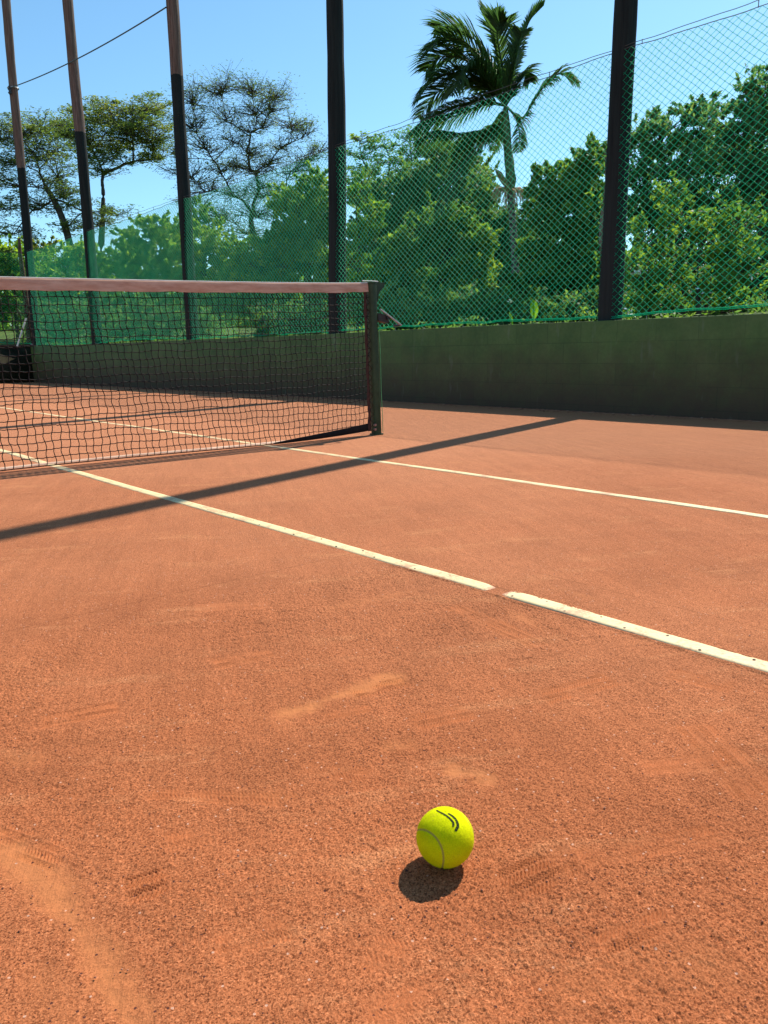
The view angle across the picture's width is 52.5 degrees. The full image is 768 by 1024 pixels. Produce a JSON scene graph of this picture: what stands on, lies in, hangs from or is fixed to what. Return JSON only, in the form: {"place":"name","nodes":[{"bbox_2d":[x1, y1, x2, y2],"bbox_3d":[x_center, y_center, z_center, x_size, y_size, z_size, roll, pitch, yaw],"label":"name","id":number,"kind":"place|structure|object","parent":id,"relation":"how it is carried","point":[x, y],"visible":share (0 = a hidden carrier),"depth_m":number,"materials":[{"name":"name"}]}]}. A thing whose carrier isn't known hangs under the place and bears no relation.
{"place":"outdoors","nodes":[
{"label":"outdoors","id":0,"kind":"place"},
{"bbox_2d":[0,311,766,344],"bbox_3d":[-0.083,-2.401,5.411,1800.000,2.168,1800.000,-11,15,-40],"label":"grass ground","id":1,"kind":"structure","parent":0,"point":[3,335],"depth_m":40.53,"materials":[{"name":"green plant"}]},
{"bbox_2d":[1,0,40,344],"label":"timber pole","id":2,"kind":"object","parent":1,"relation":"on","point":[17,128],"visible":0.76,"depth_m":18.94,"materials":[{"name":"brown wood"}]},
{"bbox_2d":[18,238,31,344],"bbox_3d":[-9.155,-5.553,19.856,0.159,2.728,0.139,-7,13,-27],"label":"fence post","id":3,"kind":"object","parent":1,"relation":"on","point":[29,334],"visible":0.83,"depth_m":19.84,"materials":[{"name":"black metal"}]},
{"bbox_2d":[0,233,75,339],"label":"bush","id":4,"kind":"object","parent":1,"relation":"on","point":[4,248],"visible":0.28,"depth_m":28.57,"materials":[{"name":"green plant"}]},
{"bbox_2d":[21,235,74,260],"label":"bush","id":5,"kind":"object","parent":1,"relation":"on","point":[36,245],"visible":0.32,"depth_m":30.78,"materials":[{"name":"green plant"}]},
{"bbox_2d":[0,107,142,331],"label":"feathery tree","id":6,"kind":"object","parent":1,"relation":"on","point":[65,192],"visible":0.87,"depth_m":32.67,"materials":[{"name":"green plant"}]},
{"bbox_2d":[14,291,133,344],"bbox_3d":[-8.281,-5.115,20.814,2.973,2.004,2.025,-7,13,-27],"label":"shrub","id":7,"kind":"object","parent":1,"relation":"on","point":[59,335],"visible":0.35,"depth_m":20.66,"materials":[{"name":"green plant"}]},
{"bbox_2d":[10,236,143,340],"bbox_3d":[-10.434,-7.653,26.750,4.496,3.806,3.557,-5,12,-17],"label":"bush","id":8,"kind":"object","parent":1,"relation":"on","point":[69,262],"visible":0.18,"depth_m":26.20,"materials":[{"name":"green plant"}]},
{"bbox_2d":[62,0,102,343],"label":"timber pole","id":9,"kind":"object","parent":1,"relation":"on","point":[79,123],"visible":0.73,"depth_m":16.12,"materials":[{"name":"brown wood"}]},
{"bbox_2d":[7,7,166,94],"bbox_3d":[-6.235,-9.197,15.742,0.292,0.811,8.367,-11,15,-40],"label":"overhead cable","id":10,"kind":"object","parent":9,"relation":"hanging from","point":[9,89],"visible":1,"depth_m":15.09,"materials":[{"name":"metal"}]},
{"bbox_2d":[35,90,174,296],"bbox_3d":[-13.134,-14.329,37.797,7.570,11.730,5.191,-1,11,1],"label":"feathery tree","id":11,"kind":"object","parent":1,"relation":"on","point":[128,127],"visible":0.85,"depth_m":36.67,"materials":[{"name":"green plant"}]},
{"bbox_2d":[81,209,210,339],"bbox_3d":[-7.992,-7.901,26.410,4.492,4.535,4.202,2,12,14],"label":"bush","id":12,"kind":"object","parent":1,"relation":"on","point":[155,233],"visible":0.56,"depth_m":25.24,"materials":[{"name":"green plant"}]},
{"bbox_2d":[101,292,227,342],"bbox_3d":[-5.042,-4.389,17.911,3.061,1.491,1.516,-3,12,-10],"label":"shrub","id":13,"kind":"object","parent":1,"relation":"on","point":[125,331],"visible":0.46,"depth_m":17.65,"materials":[{"name":"green plant"}]},
{"bbox_2d":[166,0,199,339],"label":"timber pole","id":14,"kind":"object","parent":1,"relation":"on","point":[178,101],"visible":0.78,"depth_m":13.07,"materials":[{"name":"brown wood"}]},
{"bbox_2d":[27,0,767,344],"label":"side fence netting","id":15,"kind":"object","parent":14,"relation":"attached to","point":[189,262],"visible":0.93,"depth_m":8.69,"materials":[{"name":"teal plastic"}]},
{"bbox_2d":[176,195,225,240],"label":"bush","id":16,"kind":"object","parent":1,"relation":"on","point":[202,208],"visible":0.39,"depth_m":28.62,"materials":[{"name":"green plant"}]},
{"bbox_2d":[159,218,264,337],"bbox_3d":[-5.660,-7.494,25.406,3.474,4.049,3.773,-11,15,-40],"label":"bush","id":17,"kind":"object","parent":1,"relation":"on","point":[210,278],"visible":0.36,"depth_m":25.00,"materials":[{"name":"green plant"}]},
{"bbox_2d":[148,58,327,332],"bbox_3d":[-5.676,-13.330,33.473,7.979,11.497,5.166,0,12,5],"label":"feathery tree","id":18,"kind":"object","parent":1,"relation":"on","point":[273,96],"visible":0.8,"depth_m":32.92,"materials":[{"name":"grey plant"}]},
{"bbox_2d":[197,160,357,326],"bbox_3d":[-3.129,-7.581,22.814,4.899,5.232,2.770,-2,12,-5],"label":"leafy tree","id":19,"kind":"object","parent":1,"relation":"on","point":[297,186],"visible":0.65,"depth_m":22.39,"materials":[{"name":"green plant"}]},
{"bbox_2d":[232,298,328,337],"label":"shrub","id":20,"kind":"object","parent":1,"relation":"on","point":[291,317],"visible":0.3,"depth_m":16.23,"materials":[{"name":"green plant"}]},
{"bbox_2d":[326,0,346,333],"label":"timber pole","id":21,"kind":"object","parent":1,"relation":"on","point":[336,105],"visible":0.74,"depth_m":10.08,"materials":[{"name":"brown wood"}]},
{"bbox_2d":[323,168,401,331],"bbox_3d":[-0.510,-5.788,17.677,1.609,3.725,1.550,-11,15,-40],"label":"leafy tree","id":22,"kind":"object","parent":1,"relation":"on","point":[371,238],"visible":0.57,"depth_m":17.55,"materials":[{"name":"green plant"}]},
{"bbox_2d":[0,230,752,331],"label":"wood","id":23,"kind":"object","parent":1,"relation":"on","point":[9,326],"visible":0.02,"depth_m":58.96,"materials":[{"name":"green plant"}]},
{"bbox_2d":[346,125,434,181],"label":"feathery tree","id":24,"kind":"object","parent":1,"relation":"on","point":[364,153],"visible":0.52,"depth_m":28.05,"materials":[{"name":"green plant"}]},
{"bbox_2d":[45,295,767,344],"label":"wall top weeds","id":25,"kind":"object","parent":1,"relation":"on","point":[589,312],"depth_m":9.19,"materials":[{"name":"green plant"}]},
{"bbox_2d":[346,276,469,330],"bbox_3d":[0.442,-3.774,14.546,2.424,1.192,1.278,0,12,4],"label":"shrub","id":26,"kind":"object","parent":1,"relation":"on","point":[429,311],"visible":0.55,"depth_m":14.31,"materials":[{"name":"green plant"}]},
{"bbox_2d":[374,191,503,328],"bbox_3d":[1.217,-5.765,18.414,3.187,3.253,2.582,0,11,2],"label":"leafy tree","id":27,"kind":"object","parent":1,"relation":"on","point":[475,230],"visible":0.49,"depth_m":17.71,"materials":[{"name":"green plant"}]},
{"bbox_2d":[346,127,551,312],"bbox_3d":[1.698,-9.012,25.632,8.094,6.486,3.864,2,12,15],"label":"leafy tree","id":28,"kind":"object","parent":1,"relation":"on","point":[461,197],"visible":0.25,"depth_m":24.84,"materials":[{"name":"green plant"}]},
{"bbox_2d":[423,280,525,327],"bbox_3d":[1.762,-3.723,14.485,2.074,1.219,1.252,0,12,4],"label":"shrub","id":29,"kind":"object","parent":1,"relation":"on","point":[504,307],"visible":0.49,"depth_m":14.24,"materials":[{"name":"green plant"}]},
{"bbox_2d":[404,0,581,323],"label":"palm tree","id":30,"kind":"object","parent":1,"relation":"on","point":[485,74],"visible":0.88,"depth_m":15.86,"materials":[{"name":"green plant"}]},
{"bbox_2d":[530,300,538,321],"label":"banana plant","id":31,"kind":"object","parent":1,"relation":"on","point":[533,307],"visible":0.73,"depth_m":10.03,"materials":[{"name":"green plant"}]},
{"bbox_2d":[506,131,606,322],"bbox_3d":[3.717,-5.527,15.758,2.492,4.067,1.814,-2,12,-3],"label":"leafy tree","id":32,"kind":"object","parent":1,"relation":"on","point":[566,235],"visible":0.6,"depth_m":15.35,"materials":[{"name":"green plant"}]},
{"bbox_2d":[515,286,632,323],"bbox_3d":[3.237,-3.372,13.194,2.039,1.054,1.107,1,12,11],"label":"shrub","id":33,"kind":"object","parent":1,"relation":"on","point":[567,305],"visible":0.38,"depth_m":13.07,"materials":[{"name":"green plant"}]},
{"bbox_2d":[582,141,606,317],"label":"slender tree","id":34,"kind":"object","parent":1,"relation":"on","point":[599,224],"visible":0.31,"depth_m":11.43,"materials":[{"name":"green plant"}]},
{"bbox_2d":[597,0,637,320],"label":"timber pole","id":35,"kind":"object","parent":1,"relation":"on","point":[625,23],"visible":0.65,"depth_m":7.15,"materials":[{"name":"brown wood"}]},
{"bbox_2d":[601,170,767,319],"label":"leafy shrub","id":36,"kind":"object","parent":1,"relation":"on","point":[712,255],"visible":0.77,"depth_m":10.85,"materials":[{"name":"green plant"}]},
{"bbox_2d":[623,90,756,318],"bbox_3d":[7.780,-7.314,19.391,4.417,5.781,3.398,2,12,13],"label":"leafy tree","id":37,"kind":"object","parent":1,"relation":"on","point":[695,115],"visible":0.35,"depth_m":19.05,"materials":[{"name":"green plant"}]},
{"bbox_2d":[700,63,767,312],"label":"leafy tree","id":38,"kind":"object","parent":1,"relation":"on","point":[726,139],"visible":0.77,"depth_m":16.84,"materials":[{"name":"green plant"}]},
{"bbox_2d":[0,382,767,1023],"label":"court ground","id":39,"kind":"structure","parent":0,"point":[558,850],"depth_m":1.28,"materials":[{"name":"soil"}]},
{"bbox_2d":[0,344,33,382],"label":"end wall","id":40,"kind":"structure","parent":39,"relation":"on","point":[4,351],"depth_m":19.76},
{"bbox_2d":[0,250,30,343],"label":"end fence netting","id":41,"kind":"object","parent":40,"relation":"on","point":[13,252],"visible":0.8,"depth_m":19.57,"materials":[{"name":"teal"}]},
{"bbox_2d":[16,318,26,345],"bbox_3d":[-9.085,-4.510,19.533,0.313,0.704,0.044,-6,13,-24],"label":"leaning stake","id":42,"kind":"object","parent":40,"relation":"attached to","point":[21,332],"visible":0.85,"depth_m":19.52,"materials":[{"name":"grey wood"}]},
{"bbox_2d":[0,449,494,590],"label":"line tape","id":43,"kind":"object","parent":39,"relation":"on","point":[472,583],"visible":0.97,"depth_m":2.60,"materials":[{"name":"white plastic"}]},
{"bbox_2d":[362,280,401,434],"bbox_3d":[-0.017,-1.111,5.706,0.333,1.120,0.102,-11,15,-40],"label":"net post","id":44,"kind":"object","parent":39,"relation":"on","point":[375,288],"visible":0.97,"depth_m":5.64,"materials":[{"name":"black metal"}]},
{"bbox_2d":[0,276,373,470],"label":"tennis net","id":45,"kind":"object","parent":44,"relation":"attached to","point":[37,284],"visible":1,"depth_m":4.66,"materials":[{"name":"fabric"}]},
{"bbox_2d":[0,407,767,517],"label":"line tape","id":46,"kind":"object","parent":39,"relation":"on","point":[638,498],"visible":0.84,"depth_m":3.68,"materials":[{"name":"white plastic"}]},
{"bbox_2d":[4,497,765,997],"bbox_3d":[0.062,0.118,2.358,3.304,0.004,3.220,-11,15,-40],"label":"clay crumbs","id":47,"kind":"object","parent":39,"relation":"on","point":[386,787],"visible":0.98,"depth_m":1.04,"materials":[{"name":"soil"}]},
{"bbox_2d":[31,313,767,420],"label":"block wall","id":48,"kind":"structure","parent":39,"relation":"on","point":[713,367],"depth_m":8.22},
{"bbox_2d":[34,382,767,423],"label":"wall foot grit","id":49,"kind":"structure","parent":39,"relation":"on","point":[446,404],"depth_m":8.58,"materials":[{"name":"soil"}]},
{"bbox_2d":[416,806,474,868],"bbox_3d":[0.071,0.380,0.911,0.069,0.069,0.069,-11,15,-40],"label":"tennis ball","id":50,"kind":"object","parent":39,"relation":"on","point":[445,837],"visible":1,"depth_m":0.89,"materials":[{"name":"yellow fabric"}]},
{"bbox_2d":[502,591,767,671],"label":"line tape","id":51,"kind":"object","parent":39,"relation":"on","point":[740,659],"visible":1,"depth_m":1.65,"materials":[{"name":"white plastic"}]}
]}

